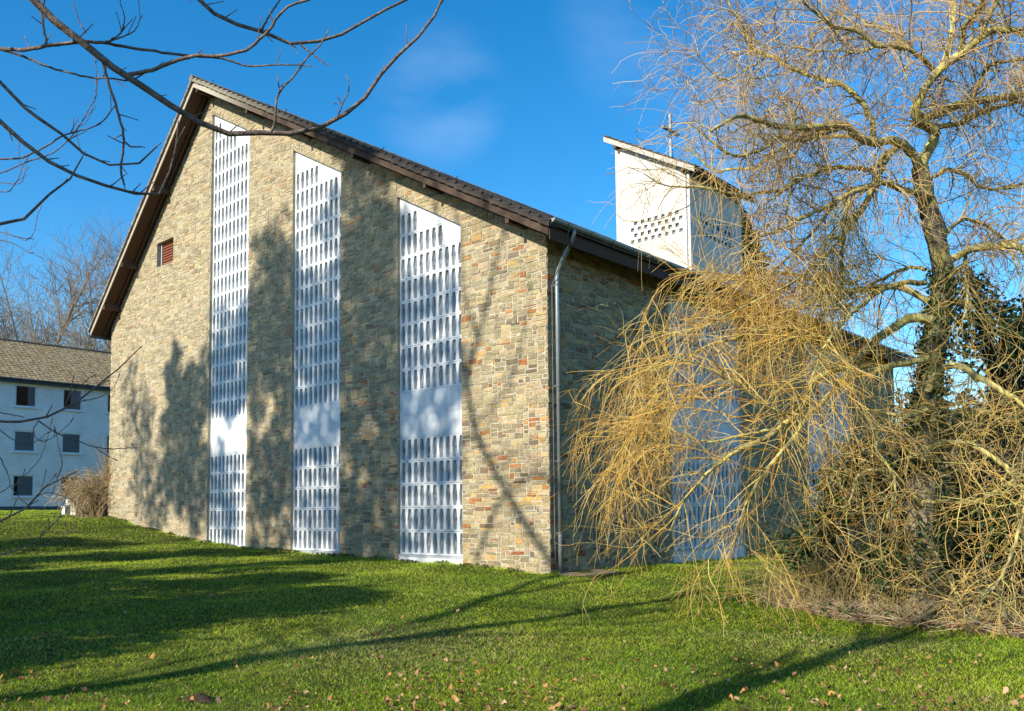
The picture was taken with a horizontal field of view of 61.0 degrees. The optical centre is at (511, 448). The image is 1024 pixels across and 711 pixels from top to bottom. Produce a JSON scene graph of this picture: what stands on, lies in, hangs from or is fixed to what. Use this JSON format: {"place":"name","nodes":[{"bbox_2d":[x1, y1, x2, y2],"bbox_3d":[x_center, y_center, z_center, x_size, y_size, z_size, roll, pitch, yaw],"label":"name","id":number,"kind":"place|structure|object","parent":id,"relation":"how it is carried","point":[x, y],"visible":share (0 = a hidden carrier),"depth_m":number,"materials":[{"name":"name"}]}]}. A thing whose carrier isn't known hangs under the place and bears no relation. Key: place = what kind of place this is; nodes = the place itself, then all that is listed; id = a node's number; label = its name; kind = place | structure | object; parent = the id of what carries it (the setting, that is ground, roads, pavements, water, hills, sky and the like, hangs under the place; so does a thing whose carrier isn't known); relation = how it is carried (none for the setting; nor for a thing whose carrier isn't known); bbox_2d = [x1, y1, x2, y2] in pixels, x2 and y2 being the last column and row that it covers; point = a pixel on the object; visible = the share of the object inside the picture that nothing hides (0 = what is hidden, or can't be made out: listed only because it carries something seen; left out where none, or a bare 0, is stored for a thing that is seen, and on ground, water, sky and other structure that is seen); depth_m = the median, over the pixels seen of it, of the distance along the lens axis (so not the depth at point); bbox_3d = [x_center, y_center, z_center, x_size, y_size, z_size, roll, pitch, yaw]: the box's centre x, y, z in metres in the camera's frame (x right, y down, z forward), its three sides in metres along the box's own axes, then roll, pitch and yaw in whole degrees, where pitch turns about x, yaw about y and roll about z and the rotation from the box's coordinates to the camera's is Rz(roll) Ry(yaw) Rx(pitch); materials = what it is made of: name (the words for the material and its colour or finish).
{"place":"outdoors","nodes":[
{"label":"outdoors","id":0,"kind":"place"},
{"bbox_2d":[0,509,1023,710],"bbox_3d":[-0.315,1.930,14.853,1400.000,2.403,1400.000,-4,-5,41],"label":"lawn","id":1,"kind":"structure","parent":0,"point":[13,537],"depth_m":10.56,"materials":[{"name":"green plant"}]},
{"bbox_2d":[0,296,55,340],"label":"bare tree","id":2,"kind":"object","parent":1,"relation":"on","point":[14,324],"visible":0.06,"depth_m":81.50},
{"bbox_2d":[0,234,79,343],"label":"bare tree","id":3,"kind":"object","parent":1,"relation":"on","point":[1,300],"visible":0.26,"depth_m":82.79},
{"bbox_2d":[0,225,84,345],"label":"bare tree","id":4,"kind":"object","parent":1,"relation":"on","point":[16,332],"visible":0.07,"depth_m":89.53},
{"bbox_2d":[0,338,110,510],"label":"white house","id":5,"kind":"structure","parent":1,"relation":"on","point":[36,379],"depth_m":54.12,"materials":[{"name":"paint"}]},
{"bbox_2d":[10,475,34,497],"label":"window","id":6,"kind":"structure","parent":5,"relation":"in","point":[25,489],"depth_m":52.63,"materials":[{"name":"white"}]},
{"bbox_2d":[12,430,37,453],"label":"window","id":7,"kind":"structure","parent":5,"relation":"in","point":[21,436],"depth_m":52.71,"materials":[{"name":"white"}]},
{"bbox_2d":[13,384,38,408],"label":"window","id":8,"kind":"structure","parent":5,"relation":"in","point":[26,397],"depth_m":53.28,"materials":[{"name":"white"}]},
{"bbox_2d":[60,476,79,497],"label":"window","id":9,"kind":"structure","parent":5,"relation":"in","point":[62,476],"depth_m":54.82,"materials":[{"name":"white"}]},
{"bbox_2d":[61,433,82,454],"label":"window","id":10,"kind":"structure","parent":5,"relation":"in","point":[68,446],"depth_m":54.74,"materials":[{"name":"white"}]},
{"bbox_2d":[63,389,83,411],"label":"window","id":11,"kind":"structure","parent":5,"relation":"in","point":[73,397],"depth_m":55.16,"materials":[{"name":"white"}]},
{"bbox_2d":[105,435,108,455],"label":"window","id":12,"kind":"structure","parent":5,"relation":"in","point":[107,436],"depth_m":56.43,"materials":[{"name":"white"}]},
{"bbox_2d":[105,393,109,413],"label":"window","id":13,"kind":"structure","parent":5,"relation":"in","point":[108,394],"depth_m":58.00,"materials":[{"name":"white"}]},
{"bbox_2d":[0,214,124,349],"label":"bare tree","id":14,"kind":"object","parent":1,"relation":"on","point":[69,317],"visible":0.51,"depth_m":78.94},
{"bbox_2d":[12,220,115,349],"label":"bare tree","id":15,"kind":"object","parent":1,"relation":"on","point":[90,319],"visible":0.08,"depth_m":91.86,"materials":[{"name":"brown plant"}]},
{"bbox_2d":[61,506,69,514],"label":"stone block","id":16,"kind":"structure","parent":1,"relation":"on","point":[65,510],"depth_m":36.16,"materials":[{"name":"white stone"}]},
{"bbox_2d":[70,504,78,514],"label":"stone block","id":17,"kind":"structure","parent":1,"relation":"on","point":[72,511],"depth_m":34.92,"materials":[{"name":"white stone"}]},
{"bbox_2d":[11,198,138,351],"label":"bare tree","id":18,"kind":"object","parent":1,"relation":"on","point":[73,339],"visible":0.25,"depth_m":71.77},
{"bbox_2d":[42,295,109,350],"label":"bare tree","id":19,"kind":"object","parent":1,"relation":"on","point":[92,317],"visible":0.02,"depth_m":76.78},
{"bbox_2d":[38,435,116,517],"bbox_3d":[-16.449,1.193,34.284,3.927,3.597,3.542,-4,-5,41],"label":"bush","id":20,"kind":"object","parent":1,"relation":"on","point":[93,491],"visible":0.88,"depth_m":33.83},
{"bbox_2d":[49,256,110,350],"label":"bare tree","id":21,"kind":"object","parent":1,"relation":"on","point":[79,312],"visible":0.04,"depth_m":89.44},
{"bbox_2d":[182,693,214,703],"bbox_3d":[-2.666,2.124,7.390,0.350,0.087,0.275,-4,-5,41],"label":"molehill","id":22,"kind":"object","parent":1,"relation":"on","point":[202,698],"visible":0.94,"depth_m":7.35,"materials":[{"name":"soil"}]},
{"bbox_2d":[0,0,443,554],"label":"beech tree","id":23,"kind":"object","parent":1,"relation":"on","point":[47,13],"visible":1,"depth_m":4.12,"materials":[{"name":"brown plant"}]},
{"bbox_2d":[105,515,555,574],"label":"wall foot weeds","id":24,"kind":"object","parent":1,"relation":"on","point":[346,554],"depth_m":24.54,"materials":[{"name":"green plant"}]},
{"bbox_2d":[88,75,912,573],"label":"church","id":25,"kind":"structure","parent":1,"relation":"on","point":[356,347],"depth_m":24.45,"materials":[{"name":"stone"}]},
{"bbox_2d":[209,116,249,546],"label":"window","id":26,"kind":"structure","parent":25,"relation":"in","point":[227,515],"depth_m":28.67,"materials":[{"name":"white concrete"}]},
{"bbox_2d":[293,152,340,553],"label":"window","id":27,"kind":"structure","parent":25,"relation":"in","point":[316,472],"depth_m":25.41,"materials":[{"name":"white concrete"}]},
{"bbox_2d":[398,198,462,564],"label":"window","id":28,"kind":"structure","parent":25,"relation":"in","point":[430,243],"depth_m":22.13,"materials":[{"name":"white concrete"}]},
{"bbox_2d":[668,292,744,562],"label":"window","id":29,"kind":"structure","parent":25,"relation":"in","point":[697,510],"depth_m":24.80,"materials":[{"name":"white concrete"}]},
{"bbox_2d":[805,340,852,545],"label":"window","id":30,"kind":"structure","parent":25,"relation":"in","point":[840,415],"depth_m":31.46,"materials":[{"name":"white concrete"}]},
{"bbox_2d":[0,589,1023,710],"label":"fallen leaves","id":31,"kind":"object","parent":1,"relation":"on","point":[570,706],"visible":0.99,"depth_m":7.77,"materials":[{"name":"brown plant"}]},
{"bbox_2d":[557,568,618,575],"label":"splash slab","id":32,"kind":"structure","parent":1,"relation":"on","point":[597,571],"depth_m":19.29,"materials":[{"name":"concrete"}]},
{"bbox_2d":[602,135,754,289],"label":"bell tower","id":33,"kind":"structure","parent":1,"relation":"on","point":[628,231],"depth_m":36.45,"materials":[{"name":"white concrete"}]},
{"bbox_2d":[661,114,679,156],"bbox_3d":[6.742,-13.101,36.893,0.120,2.230,1.270,-4,-5,41],"label":"cross","id":34,"kind":"object","parent":33,"relation":"on","point":[670,140],"visible":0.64,"depth_m":36.85,"materials":[{"name":"metal"}]},
{"bbox_2d":[741,206,779,303],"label":"spruce","id":35,"kind":"object","parent":1,"relation":"on","point":[743,229],"visible":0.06,"depth_m":52.26,"materials":[{"name":"green plant"}]},
{"bbox_2d":[539,0,1023,645],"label":"weeping willow","id":36,"kind":"object","parent":1,"relation":"on","point":[925,438],"visible":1,"depth_m":12.74,"materials":[{"name":"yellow plant"}]},
{"bbox_2d":[782,541,874,586],"bbox_3d":[5.544,2.225,15.433,1.351,1.263,1.601,0,-4,-15],"label":"ivy bush","id":37,"kind":"object","parent":1,"relation":"on","point":[830,559],"visible":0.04,"depth_m":15.09,"materials":[{"name":"green plant"}]},
{"bbox_2d":[662,488,1023,617],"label":"dry scrub","id":38,"kind":"object","parent":1,"relation":"on","point":[811,584],"visible":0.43,"depth_m":13.89,"materials":[{"name":"brown plant"}]},
{"bbox_2d":[759,438,944,603],"bbox_3d":[5.340,1.251,13.931,2.649,2.901,2.155,-2,-4,17],"label":"ivy bush","id":39,"kind":"object","parent":1,"relation":"on","point":[831,542],"visible":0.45,"depth_m":13.47,"materials":[{"name":"green plant"}]},
{"bbox_2d":[743,580,1023,637],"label":"dead straw","id":40,"kind":"object","parent":1,"relation":"on","point":[936,623],"visible":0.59,"depth_m":12.21,"materials":[{"name":"brown plant"}]},
{"bbox_2d":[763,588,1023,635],"bbox_3d":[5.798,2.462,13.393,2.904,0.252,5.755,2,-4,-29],"label":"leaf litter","id":41,"kind":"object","parent":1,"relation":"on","point":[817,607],"visible":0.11,"depth_m":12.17,"materials":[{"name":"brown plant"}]},
{"bbox_2d":[867,508,952,544],"bbox_3d":[8.874,1.936,18.662,2.137,2.326,2.544,-4,-5,41],"label":"ivy bush","id":42,"kind":"object","parent":1,"relation":"on","point":[901,519],"visible":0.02,"depth_m":18.49,"materials":[{"name":"green plant"}]},
{"bbox_2d":[806,600,1023,633],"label":"ground ivy","id":43,"kind":"object","parent":1,"relation":"on","point":[891,613],"visible":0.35,"depth_m":12.29,"materials":[{"name":"brown plant"}]},
{"bbox_2d":[855,477,976,584],"bbox_3d":[6.942,1.588,15.271,1.741,2.303,2.590,-1,-4,6],"label":"ivy bush","id":44,"kind":"object","parent":1,"relation":"on","point":[939,508],"visible":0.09,"depth_m":14.99,"materials":[{"name":"green plant"}]},
{"bbox_2d":[881,463,997,588],"bbox_3d":[8.579,1.557,17.192,2.382,2.640,2.328,-4,-5,41],"label":"ivy bush","id":45,"kind":"object","parent":1,"relation":"on","point":[980,482],"visible":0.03,"depth_m":17.07,"materials":[{"name":"green plant"}]},
{"bbox_2d":[892,481,1023,610],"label":"ivy bush","id":46,"kind":"object","parent":1,"relation":"on","point":[950,546],"visible":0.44,"depth_m":12.99,"materials":[{"name":"green plant"}]},
{"bbox_2d":[894,385,1023,518],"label":"hedge","id":47,"kind":"object","parent":1,"relation":"on","point":[945,457],"visible":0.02,"depth_m":51.42,"materials":[{"name":"green plant"}]},
{"bbox_2d":[937,260,1023,599],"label":"ivy clad tree","id":48,"kind":"object","parent":1,"relation":"on","point":[1000,372],"visible":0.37,"depth_m":15.50,"materials":[{"name":"green plant"}]},
{"bbox_2d":[944,407,1023,586],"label":"ivy bush","id":49,"kind":"object","parent":1,"relation":"on","point":[952,531],"visible":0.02,"depth_m":18.25,"materials":[{"name":"green plant"}]},
{"bbox_2d":[977,465,1023,605],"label":"ivy bush","id":50,"kind":"object","parent":1,"relation":"on","point":[1019,569],"visible":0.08,"depth_m":14.05,"materials":[{"name":"green plant"}]},
{"bbox_2d":[0,0,1023,423],"label":"sky","id":51,"kind":"structure","parent":0,"point":[516,100],"materials":[{"name":"blue"}]}
]}

